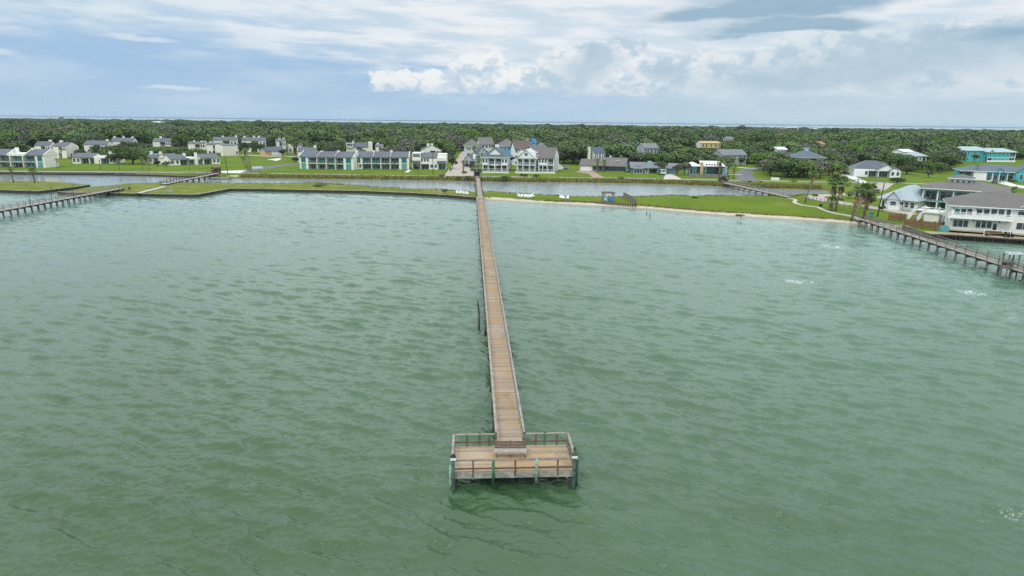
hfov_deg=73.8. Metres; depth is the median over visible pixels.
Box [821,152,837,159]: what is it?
oak tree
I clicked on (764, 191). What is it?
footbridge
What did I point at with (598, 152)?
house
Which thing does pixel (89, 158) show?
villa
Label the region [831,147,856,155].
oak tree
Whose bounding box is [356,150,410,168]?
townhouse row
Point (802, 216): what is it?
beach
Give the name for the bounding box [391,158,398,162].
window
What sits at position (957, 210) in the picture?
window
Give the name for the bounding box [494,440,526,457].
bench
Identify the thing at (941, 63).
sky
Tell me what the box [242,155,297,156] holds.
pavement
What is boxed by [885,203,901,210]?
fence
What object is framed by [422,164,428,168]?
window
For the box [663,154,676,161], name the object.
oak tree
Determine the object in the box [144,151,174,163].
villa
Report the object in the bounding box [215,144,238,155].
townhouse
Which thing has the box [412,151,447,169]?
townhouse
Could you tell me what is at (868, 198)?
palm tree
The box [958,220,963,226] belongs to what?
window
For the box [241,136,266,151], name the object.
townhouse
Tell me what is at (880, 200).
utility pole
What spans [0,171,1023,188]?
road
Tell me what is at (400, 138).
oak tree
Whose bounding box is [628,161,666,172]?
ranch house
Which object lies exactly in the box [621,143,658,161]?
house
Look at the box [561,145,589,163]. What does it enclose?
oak tree
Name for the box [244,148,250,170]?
palm tree
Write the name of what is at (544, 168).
window
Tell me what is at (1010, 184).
driveway
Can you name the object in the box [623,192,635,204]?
privacy screen
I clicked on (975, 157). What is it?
oak tree
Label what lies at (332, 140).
oak tree
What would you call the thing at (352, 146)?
townhouse
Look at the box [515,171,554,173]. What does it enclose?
fence
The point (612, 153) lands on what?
oak tree
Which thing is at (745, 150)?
oak tree
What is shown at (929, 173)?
oak tree
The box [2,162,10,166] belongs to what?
window
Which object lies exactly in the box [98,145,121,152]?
oak tree
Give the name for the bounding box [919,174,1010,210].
house
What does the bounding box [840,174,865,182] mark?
driveway
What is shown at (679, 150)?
oak tree
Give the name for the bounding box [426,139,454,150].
oak tree
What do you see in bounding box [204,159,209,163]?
window
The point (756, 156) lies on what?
oak tree
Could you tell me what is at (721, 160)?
palm tree
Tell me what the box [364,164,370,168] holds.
window
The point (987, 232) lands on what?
bench
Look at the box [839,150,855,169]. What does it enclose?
oak tree
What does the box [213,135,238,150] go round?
townhouse
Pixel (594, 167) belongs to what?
window
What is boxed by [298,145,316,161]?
townhouse
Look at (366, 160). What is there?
window
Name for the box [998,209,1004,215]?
window
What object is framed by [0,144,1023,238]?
ground
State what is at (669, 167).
garage
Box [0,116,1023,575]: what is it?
water
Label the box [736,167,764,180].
road
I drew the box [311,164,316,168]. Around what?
window
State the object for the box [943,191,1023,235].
waterfront house
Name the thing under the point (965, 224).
window
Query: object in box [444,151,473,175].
driveway
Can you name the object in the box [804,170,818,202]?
palm tree
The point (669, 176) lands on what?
driveway
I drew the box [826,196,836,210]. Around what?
palm tree
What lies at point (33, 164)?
window
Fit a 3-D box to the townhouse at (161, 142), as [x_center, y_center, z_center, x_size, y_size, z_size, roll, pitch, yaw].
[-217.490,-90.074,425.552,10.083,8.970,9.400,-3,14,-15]
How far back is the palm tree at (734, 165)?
259.91 m
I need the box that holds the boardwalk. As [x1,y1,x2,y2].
[925,231,1023,244]
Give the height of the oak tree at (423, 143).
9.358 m
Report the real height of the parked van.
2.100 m
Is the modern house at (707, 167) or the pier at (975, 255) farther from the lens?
the modern house at (707, 167)
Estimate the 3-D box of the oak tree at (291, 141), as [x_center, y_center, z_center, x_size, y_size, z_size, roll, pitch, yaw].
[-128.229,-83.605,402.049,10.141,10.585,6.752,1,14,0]
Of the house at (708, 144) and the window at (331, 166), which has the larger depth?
the house at (708, 144)
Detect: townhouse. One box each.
[34,140,55,148]
[53,140,78,157]
[83,139,112,152]
[111,136,136,144]
[152,136,173,146]
[188,140,206,149]
[206,141,224,152]
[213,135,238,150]
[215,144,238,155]
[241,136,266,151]
[275,138,286,153]
[287,142,302,152]
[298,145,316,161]
[346,141,372,151]
[375,143,383,150]
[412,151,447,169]
[421,143,441,152]
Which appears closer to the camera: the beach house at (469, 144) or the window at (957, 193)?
the window at (957, 193)
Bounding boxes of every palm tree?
[6,166,14,182]
[27,166,36,182]
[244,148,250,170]
[475,155,480,170]
[717,158,724,174]
[725,161,731,174]
[731,163,737,179]
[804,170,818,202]
[825,172,843,203]
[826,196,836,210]
[834,175,852,210]
[850,180,872,220]
[850,186,860,212]
[861,182,881,218]
[1011,186,1018,192]
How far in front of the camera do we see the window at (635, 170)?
286.06 m
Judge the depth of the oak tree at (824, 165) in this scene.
269.86 m
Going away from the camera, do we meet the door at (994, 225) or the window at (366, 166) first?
the door at (994, 225)
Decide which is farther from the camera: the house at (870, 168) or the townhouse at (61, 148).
the townhouse at (61, 148)
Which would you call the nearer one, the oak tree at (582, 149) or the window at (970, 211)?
the window at (970, 211)
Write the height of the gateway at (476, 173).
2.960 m
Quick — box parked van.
[658,169,665,174]
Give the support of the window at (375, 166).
in the townhouse row at (373, 159)
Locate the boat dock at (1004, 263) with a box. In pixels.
[999,251,1023,278]
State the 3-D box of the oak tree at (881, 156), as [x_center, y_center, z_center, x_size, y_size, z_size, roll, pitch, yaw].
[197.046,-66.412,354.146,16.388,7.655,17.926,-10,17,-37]
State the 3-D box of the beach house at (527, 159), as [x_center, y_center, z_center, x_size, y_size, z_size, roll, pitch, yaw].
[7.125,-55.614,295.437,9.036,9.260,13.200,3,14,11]
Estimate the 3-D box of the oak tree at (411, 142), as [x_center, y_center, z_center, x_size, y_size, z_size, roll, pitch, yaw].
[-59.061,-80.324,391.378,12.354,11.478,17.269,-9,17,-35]
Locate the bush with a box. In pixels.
[889,177,905,182]
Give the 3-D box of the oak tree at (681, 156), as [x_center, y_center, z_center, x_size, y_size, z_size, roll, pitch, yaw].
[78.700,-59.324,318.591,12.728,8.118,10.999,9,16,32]
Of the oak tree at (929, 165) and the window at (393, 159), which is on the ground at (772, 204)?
the oak tree at (929, 165)
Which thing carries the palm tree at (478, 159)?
on the ground at (772, 204)
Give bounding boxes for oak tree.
[73,149,86,154]
[87,145,101,152]
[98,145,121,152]
[98,148,109,154]
[104,152,129,163]
[111,146,129,152]
[116,143,136,146]
[119,150,149,163]
[124,141,148,145]
[138,147,159,153]
[158,147,183,153]
[186,148,207,156]
[238,142,252,154]
[254,144,265,149]
[265,138,275,146]
[277,149,286,156]
[286,137,303,153]
[305,128,335,143]
[308,141,337,150]
[321,139,346,147]
[321,145,341,150]
[324,142,346,150]
[372,137,390,147]
[379,145,403,151]
[386,142,403,146]
[394,137,409,142]
[399,138,420,148]
[400,145,415,152]
[415,141,434,148]
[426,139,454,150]
[442,143,457,152]
[447,147,457,154]
[448,158,457,168]
[556,137,582,145]
[558,141,575,145]
[559,151,575,163]
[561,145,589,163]
[578,140,609,148]
[601,135,632,145]
[602,143,637,157]
[605,151,623,156]
[631,138,653,144]
[636,153,650,161]
[644,153,659,161]
[654,161,666,168]
[657,141,675,149]
[658,153,673,163]
[660,144,690,162]
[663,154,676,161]
[667,152,693,168]
[672,165,681,173]
[673,147,691,153]
[677,162,691,174]
[684,149,706,161]
[688,154,711,163]
[721,156,733,165]
[733,147,749,152]
[738,157,745,165]
[739,143,758,148]
[746,148,769,163]
[748,152,777,170]
[758,155,777,173]
[775,153,787,170]
[809,149,821,154]
[810,161,830,178]
[815,147,843,159]
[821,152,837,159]
[823,162,843,175]
[829,154,850,170]
[830,161,846,173]
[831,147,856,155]
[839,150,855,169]
[870,152,902,165]
[887,154,918,165]
[896,161,921,166]
[898,164,919,173]
[918,161,941,171]
[922,170,934,177]
[929,152,961,170]
[931,157,962,169]
[935,165,948,173]
[971,154,979,162]
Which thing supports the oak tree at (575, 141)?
on the ground at (772, 204)
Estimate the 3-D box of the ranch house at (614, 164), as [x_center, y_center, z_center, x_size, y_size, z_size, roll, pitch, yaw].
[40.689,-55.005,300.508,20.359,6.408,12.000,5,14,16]
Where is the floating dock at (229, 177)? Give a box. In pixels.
[209,175,232,178]
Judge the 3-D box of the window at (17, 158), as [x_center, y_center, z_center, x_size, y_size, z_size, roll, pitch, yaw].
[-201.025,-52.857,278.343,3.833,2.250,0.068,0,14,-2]
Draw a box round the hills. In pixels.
[0,115,1023,127]
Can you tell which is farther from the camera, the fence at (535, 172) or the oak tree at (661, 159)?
the oak tree at (661, 159)
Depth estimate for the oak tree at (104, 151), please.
330.08 m
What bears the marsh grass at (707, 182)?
on the ground at (772, 204)
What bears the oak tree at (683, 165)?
on the ground at (772, 204)
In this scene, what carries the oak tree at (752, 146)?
on the ground at (772, 204)
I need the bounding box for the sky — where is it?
[0,0,1023,126]
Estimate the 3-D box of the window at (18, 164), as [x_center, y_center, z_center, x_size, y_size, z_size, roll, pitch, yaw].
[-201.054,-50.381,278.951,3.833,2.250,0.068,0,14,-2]
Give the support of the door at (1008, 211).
in the waterfront house at (981, 211)
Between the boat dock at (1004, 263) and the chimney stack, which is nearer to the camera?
the boat dock at (1004, 263)
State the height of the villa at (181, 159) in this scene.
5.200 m
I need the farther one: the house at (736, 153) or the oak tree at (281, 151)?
the oak tree at (281, 151)
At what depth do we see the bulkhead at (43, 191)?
197.70 m
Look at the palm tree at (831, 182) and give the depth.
170.52 m
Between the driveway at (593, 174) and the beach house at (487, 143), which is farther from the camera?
the beach house at (487, 143)
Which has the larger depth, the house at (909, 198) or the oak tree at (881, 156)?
the oak tree at (881, 156)
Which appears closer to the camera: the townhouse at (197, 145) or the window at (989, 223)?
the window at (989, 223)
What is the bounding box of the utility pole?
[877,183,884,216]
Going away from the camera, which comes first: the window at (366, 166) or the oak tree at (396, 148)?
the window at (366, 166)
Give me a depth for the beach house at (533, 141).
372.67 m
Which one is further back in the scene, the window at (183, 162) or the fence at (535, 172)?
the window at (183, 162)
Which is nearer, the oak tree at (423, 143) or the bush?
the bush
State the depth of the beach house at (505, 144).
342.80 m
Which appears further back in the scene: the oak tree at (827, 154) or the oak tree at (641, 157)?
the oak tree at (827, 154)
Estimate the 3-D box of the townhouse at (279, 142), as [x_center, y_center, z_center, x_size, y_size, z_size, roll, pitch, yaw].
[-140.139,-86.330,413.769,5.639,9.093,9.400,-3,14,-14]
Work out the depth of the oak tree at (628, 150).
337.49 m
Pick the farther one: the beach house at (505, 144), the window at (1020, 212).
the beach house at (505, 144)
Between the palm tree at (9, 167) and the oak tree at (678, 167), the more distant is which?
the oak tree at (678, 167)
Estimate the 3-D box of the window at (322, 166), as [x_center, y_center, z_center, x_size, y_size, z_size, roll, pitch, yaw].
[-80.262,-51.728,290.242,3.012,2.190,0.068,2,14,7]
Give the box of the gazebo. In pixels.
[601,191,615,201]
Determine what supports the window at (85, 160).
in the villa at (89, 158)
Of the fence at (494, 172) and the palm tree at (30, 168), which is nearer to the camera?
the palm tree at (30, 168)
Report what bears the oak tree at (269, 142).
on the ground at (772, 204)
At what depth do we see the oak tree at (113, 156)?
302.95 m
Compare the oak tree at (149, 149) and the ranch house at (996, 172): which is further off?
the oak tree at (149, 149)
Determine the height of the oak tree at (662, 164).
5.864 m
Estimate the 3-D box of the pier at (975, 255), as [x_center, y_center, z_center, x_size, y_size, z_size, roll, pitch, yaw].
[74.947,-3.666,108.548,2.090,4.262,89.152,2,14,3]
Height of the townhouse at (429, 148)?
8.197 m
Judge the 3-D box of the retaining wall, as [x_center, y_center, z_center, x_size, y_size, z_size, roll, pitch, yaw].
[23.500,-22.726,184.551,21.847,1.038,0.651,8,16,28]
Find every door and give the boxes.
[581,166,590,170]
[974,173,985,180]
[991,223,997,229]
[1005,209,1011,217]
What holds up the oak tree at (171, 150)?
on the ground at (772, 204)
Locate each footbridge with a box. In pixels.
[159,170,219,184]
[475,174,483,198]
[722,180,792,197]
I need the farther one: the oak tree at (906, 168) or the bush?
the oak tree at (906, 168)
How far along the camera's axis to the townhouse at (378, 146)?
388.30 m
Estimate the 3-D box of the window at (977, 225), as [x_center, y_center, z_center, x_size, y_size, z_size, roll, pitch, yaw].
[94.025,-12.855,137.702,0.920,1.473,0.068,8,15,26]
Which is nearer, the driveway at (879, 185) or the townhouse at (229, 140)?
the driveway at (879, 185)
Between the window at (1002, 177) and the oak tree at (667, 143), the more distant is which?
the oak tree at (667, 143)
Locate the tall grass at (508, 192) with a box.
[157,182,806,196]
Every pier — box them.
[0,184,124,216]
[449,196,578,493]
[858,214,1023,284]
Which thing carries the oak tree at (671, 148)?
on the ground at (772, 204)
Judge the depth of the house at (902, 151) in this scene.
386.89 m
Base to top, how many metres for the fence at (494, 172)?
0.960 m
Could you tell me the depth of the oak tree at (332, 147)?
348.13 m
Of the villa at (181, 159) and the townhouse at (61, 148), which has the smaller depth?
the villa at (181, 159)
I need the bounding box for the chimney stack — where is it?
[587,147,590,158]
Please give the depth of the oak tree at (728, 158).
338.71 m
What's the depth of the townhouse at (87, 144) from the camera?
343.61 m
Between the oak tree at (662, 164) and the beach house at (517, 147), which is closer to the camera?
the oak tree at (662, 164)
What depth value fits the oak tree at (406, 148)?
358.21 m
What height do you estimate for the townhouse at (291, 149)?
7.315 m
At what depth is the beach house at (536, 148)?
318.19 m
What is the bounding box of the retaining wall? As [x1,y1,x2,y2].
[570,200,637,206]
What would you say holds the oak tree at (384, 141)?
on the ground at (772, 204)
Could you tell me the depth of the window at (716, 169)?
283.91 m
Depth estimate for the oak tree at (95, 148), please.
333.62 m
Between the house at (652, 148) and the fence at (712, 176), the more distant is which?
the house at (652, 148)
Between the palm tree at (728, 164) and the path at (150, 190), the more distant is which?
the palm tree at (728, 164)
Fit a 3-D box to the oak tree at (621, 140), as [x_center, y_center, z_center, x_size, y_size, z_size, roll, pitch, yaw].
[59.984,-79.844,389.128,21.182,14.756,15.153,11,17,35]
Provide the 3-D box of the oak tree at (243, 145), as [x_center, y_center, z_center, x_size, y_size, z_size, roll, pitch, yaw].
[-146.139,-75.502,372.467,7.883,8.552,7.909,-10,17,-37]
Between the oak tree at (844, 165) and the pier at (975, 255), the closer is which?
the pier at (975, 255)
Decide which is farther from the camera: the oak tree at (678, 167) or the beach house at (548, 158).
the beach house at (548, 158)
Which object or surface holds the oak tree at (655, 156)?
on the ground at (772, 204)
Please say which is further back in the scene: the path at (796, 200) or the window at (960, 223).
the path at (796, 200)
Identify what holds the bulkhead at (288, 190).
on the ground at (772, 204)
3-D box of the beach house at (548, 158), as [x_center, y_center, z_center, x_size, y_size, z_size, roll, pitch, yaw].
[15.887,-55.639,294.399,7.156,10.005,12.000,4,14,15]
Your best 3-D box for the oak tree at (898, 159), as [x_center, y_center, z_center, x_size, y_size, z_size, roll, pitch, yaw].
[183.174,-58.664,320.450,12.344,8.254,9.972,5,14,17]
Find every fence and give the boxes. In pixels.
[482,171,508,172]
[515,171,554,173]
[689,174,724,177]
[808,198,868,210]
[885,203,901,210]
[888,213,905,220]
[904,218,941,229]
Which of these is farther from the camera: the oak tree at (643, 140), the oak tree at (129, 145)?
the oak tree at (643, 140)
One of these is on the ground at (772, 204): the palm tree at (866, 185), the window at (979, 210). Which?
the palm tree at (866, 185)
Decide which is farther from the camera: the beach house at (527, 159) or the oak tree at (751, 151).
the oak tree at (751, 151)
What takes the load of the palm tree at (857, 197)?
on the ground at (772, 204)
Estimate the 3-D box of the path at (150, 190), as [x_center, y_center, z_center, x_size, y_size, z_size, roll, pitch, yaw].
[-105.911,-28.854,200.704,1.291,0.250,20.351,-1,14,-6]
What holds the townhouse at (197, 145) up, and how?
on the ground at (772, 204)
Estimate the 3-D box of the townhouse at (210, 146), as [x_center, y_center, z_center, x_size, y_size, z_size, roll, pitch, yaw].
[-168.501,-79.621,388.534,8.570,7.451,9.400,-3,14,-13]
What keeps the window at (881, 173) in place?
in the house at (870, 168)
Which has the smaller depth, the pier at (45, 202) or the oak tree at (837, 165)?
the pier at (45, 202)
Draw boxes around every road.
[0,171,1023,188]
[241,163,298,172]
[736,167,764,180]
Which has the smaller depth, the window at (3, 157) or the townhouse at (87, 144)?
the window at (3, 157)
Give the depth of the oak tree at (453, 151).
363.88 m
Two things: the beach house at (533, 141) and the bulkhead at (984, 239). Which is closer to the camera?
the bulkhead at (984, 239)
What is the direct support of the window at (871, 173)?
in the house at (870, 168)
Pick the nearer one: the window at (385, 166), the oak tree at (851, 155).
the window at (385, 166)
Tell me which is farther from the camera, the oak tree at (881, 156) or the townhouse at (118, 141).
the townhouse at (118, 141)
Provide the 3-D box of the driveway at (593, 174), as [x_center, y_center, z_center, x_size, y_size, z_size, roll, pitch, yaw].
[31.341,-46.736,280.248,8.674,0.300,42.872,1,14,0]
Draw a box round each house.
[463,139,478,159]
[475,145,486,163]
[476,137,493,151]
[481,145,512,170]
[497,139,511,153]
[510,141,532,165]
[515,148,537,170]
[525,138,535,144]
[527,145,544,154]
[538,147,559,171]
[579,156,628,171]
[590,147,605,158]
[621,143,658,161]
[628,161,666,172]
[686,161,726,174]
[696,141,720,147]
[711,149,746,164]
[723,137,734,140]
[771,147,787,151]
[787,146,826,160]
[848,160,901,177]
[877,185,930,210]
[892,149,914,152]
[903,151,926,161]
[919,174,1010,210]
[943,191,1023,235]
[952,165,1023,181]
[956,146,1015,161]
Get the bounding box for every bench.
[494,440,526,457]
[985,230,1003,235]
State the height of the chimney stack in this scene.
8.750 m
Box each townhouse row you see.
[0,147,58,167]
[298,150,358,169]
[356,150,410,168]
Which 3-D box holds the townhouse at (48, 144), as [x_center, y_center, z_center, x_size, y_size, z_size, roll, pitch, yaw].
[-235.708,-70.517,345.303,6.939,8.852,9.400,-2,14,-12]
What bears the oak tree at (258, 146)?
on the ground at (772, 204)
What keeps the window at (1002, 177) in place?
in the ranch house at (996, 172)
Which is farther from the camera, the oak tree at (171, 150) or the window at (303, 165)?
the oak tree at (171, 150)
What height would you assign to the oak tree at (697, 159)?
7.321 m
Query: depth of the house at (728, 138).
628.11 m
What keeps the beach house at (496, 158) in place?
on the ground at (772, 204)
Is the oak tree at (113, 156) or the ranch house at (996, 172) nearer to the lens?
the ranch house at (996, 172)
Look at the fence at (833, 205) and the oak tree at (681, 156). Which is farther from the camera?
the oak tree at (681, 156)
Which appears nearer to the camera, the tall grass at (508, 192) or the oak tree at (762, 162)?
the tall grass at (508, 192)
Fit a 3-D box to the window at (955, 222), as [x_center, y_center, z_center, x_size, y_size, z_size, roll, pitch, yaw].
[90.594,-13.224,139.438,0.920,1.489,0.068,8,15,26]
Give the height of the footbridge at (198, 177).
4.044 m
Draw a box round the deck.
[907,206,945,222]
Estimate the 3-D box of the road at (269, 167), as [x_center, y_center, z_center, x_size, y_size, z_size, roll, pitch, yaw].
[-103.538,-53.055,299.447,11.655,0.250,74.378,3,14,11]
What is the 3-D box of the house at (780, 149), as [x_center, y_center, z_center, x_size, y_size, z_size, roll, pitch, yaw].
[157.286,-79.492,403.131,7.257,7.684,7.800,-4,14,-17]
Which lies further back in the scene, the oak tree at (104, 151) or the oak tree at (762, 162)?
the oak tree at (104, 151)
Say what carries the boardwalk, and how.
on the ground at (772, 204)
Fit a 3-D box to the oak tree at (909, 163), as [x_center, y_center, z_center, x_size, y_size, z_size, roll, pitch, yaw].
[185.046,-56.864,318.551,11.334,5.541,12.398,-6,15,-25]
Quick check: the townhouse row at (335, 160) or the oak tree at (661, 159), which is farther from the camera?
the oak tree at (661, 159)
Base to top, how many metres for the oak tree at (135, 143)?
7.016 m
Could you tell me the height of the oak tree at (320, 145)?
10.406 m
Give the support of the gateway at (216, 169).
on the ground at (772, 204)
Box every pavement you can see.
[221,170,243,172]
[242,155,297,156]
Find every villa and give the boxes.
[71,152,124,163]
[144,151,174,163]
[163,153,219,165]
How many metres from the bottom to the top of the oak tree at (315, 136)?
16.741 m
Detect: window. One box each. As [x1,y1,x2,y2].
[1,156,9,160]
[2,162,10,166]
[14,156,21,160]
[15,162,22,166]
[27,156,34,160]
[28,162,35,167]
[83,158,88,162]
[180,160,186,164]
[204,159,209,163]
[301,163,305,168]
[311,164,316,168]
[320,164,325,168]
[329,164,334,168]
[364,158,370,162]
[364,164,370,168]
[373,158,379,162]
[373,164,379,168]
[382,158,388,162]
[382,164,389,168]
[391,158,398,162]
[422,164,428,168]
[540,166,546,170]
[593,166,601,170]
[634,169,642,172]
[706,167,713,173]
[714,167,721,173]
[868,171,875,176]
[878,171,887,176]
[925,190,936,199]
[927,201,935,209]
[939,202,945,210]
[940,191,952,199]
[952,219,958,226]
[954,208,960,214]
[956,192,968,195]
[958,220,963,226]
[963,220,968,227]
[967,208,972,214]
[975,221,980,227]
[976,209,982,214]
[980,221,986,227]
[983,209,989,214]
[986,221,992,228]
[991,209,997,213]
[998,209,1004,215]
[999,175,1004,180]
[1015,222,1022,229]
[1017,206,1023,215]
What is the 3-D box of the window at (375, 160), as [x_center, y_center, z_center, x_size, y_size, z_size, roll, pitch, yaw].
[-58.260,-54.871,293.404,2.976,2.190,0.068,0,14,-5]
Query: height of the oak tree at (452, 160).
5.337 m
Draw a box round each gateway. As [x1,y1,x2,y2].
[210,167,220,172]
[474,169,480,175]
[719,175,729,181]
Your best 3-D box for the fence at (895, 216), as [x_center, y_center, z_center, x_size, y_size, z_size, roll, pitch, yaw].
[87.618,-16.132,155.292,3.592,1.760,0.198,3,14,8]
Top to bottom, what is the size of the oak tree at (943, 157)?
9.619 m
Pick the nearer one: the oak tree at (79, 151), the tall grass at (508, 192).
the tall grass at (508, 192)
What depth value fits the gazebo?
185.54 m
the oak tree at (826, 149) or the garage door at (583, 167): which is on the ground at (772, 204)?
the oak tree at (826, 149)
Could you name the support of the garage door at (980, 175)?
in the ranch house at (996, 172)
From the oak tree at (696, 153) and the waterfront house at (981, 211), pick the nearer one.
the waterfront house at (981, 211)
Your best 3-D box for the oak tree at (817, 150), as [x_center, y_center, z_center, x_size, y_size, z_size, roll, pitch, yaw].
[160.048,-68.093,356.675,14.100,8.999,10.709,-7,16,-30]
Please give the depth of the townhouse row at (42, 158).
278.39 m
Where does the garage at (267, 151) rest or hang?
on the ground at (772, 204)
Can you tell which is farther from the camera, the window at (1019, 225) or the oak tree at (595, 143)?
the oak tree at (595, 143)
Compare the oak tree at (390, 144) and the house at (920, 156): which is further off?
the oak tree at (390, 144)
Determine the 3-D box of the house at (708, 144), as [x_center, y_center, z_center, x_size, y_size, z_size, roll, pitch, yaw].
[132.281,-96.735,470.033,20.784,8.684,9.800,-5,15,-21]
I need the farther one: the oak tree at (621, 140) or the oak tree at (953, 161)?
the oak tree at (621, 140)
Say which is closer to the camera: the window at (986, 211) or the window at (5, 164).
the window at (986, 211)
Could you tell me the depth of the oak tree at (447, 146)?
383.98 m
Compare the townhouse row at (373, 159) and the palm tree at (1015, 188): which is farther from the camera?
the townhouse row at (373, 159)
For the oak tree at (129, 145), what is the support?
on the ground at (772, 204)
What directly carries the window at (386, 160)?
in the townhouse row at (373, 159)
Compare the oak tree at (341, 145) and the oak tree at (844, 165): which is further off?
the oak tree at (341, 145)
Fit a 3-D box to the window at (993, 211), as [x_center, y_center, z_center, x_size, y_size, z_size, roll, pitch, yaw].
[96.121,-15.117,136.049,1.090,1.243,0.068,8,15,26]
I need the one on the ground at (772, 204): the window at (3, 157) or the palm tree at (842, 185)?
the palm tree at (842, 185)
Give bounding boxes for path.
[135,186,166,193]
[789,198,859,219]
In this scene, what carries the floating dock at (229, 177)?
on the water
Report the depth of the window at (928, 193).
173.97 m
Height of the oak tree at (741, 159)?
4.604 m
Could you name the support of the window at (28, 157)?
in the townhouse row at (42, 158)
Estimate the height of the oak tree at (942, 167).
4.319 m
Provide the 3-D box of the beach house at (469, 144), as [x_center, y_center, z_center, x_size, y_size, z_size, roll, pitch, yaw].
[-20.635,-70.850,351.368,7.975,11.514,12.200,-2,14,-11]
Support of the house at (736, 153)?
on the ground at (772, 204)
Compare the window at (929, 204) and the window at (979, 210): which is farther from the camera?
the window at (929, 204)
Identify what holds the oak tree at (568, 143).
on the ground at (772, 204)
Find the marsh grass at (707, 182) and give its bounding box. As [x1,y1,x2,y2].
[240,173,822,188]
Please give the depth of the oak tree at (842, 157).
313.29 m
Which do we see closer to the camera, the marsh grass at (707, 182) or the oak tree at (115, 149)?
the marsh grass at (707, 182)
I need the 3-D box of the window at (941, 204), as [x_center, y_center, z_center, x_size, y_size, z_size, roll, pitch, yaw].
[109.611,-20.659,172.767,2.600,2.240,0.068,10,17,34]
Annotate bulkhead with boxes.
[0,173,195,177]
[0,184,90,193]
[57,188,475,199]
[902,226,1023,243]
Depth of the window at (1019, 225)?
134.63 m
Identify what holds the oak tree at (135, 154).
on the ground at (772, 204)
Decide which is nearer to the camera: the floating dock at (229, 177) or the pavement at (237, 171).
the floating dock at (229, 177)
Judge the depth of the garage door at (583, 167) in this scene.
297.78 m
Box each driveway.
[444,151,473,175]
[576,171,603,177]
[664,174,680,178]
[805,183,917,214]
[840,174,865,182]
[986,180,1023,187]
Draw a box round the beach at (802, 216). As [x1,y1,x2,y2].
[544,199,878,222]
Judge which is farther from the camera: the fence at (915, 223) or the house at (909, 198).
the house at (909, 198)
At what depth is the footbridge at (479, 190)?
211.03 m
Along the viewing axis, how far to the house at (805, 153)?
343.53 m
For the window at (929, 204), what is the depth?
174.44 m
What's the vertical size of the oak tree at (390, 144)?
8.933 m
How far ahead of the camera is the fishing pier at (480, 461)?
46.09 m
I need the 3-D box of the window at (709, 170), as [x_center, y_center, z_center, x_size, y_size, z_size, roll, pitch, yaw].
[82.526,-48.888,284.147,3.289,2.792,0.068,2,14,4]
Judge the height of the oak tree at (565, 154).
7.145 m
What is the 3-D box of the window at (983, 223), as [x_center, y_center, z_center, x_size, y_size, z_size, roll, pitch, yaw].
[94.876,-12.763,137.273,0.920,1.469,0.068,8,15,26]
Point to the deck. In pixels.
(937, 214)
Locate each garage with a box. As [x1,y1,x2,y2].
[259,146,284,155]
[464,154,477,165]
[667,163,677,173]
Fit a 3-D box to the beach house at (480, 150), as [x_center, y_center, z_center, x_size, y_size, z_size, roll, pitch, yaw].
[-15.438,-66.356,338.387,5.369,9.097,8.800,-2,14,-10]
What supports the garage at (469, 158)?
on the ground at (772, 204)
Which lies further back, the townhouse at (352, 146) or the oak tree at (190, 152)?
the townhouse at (352, 146)

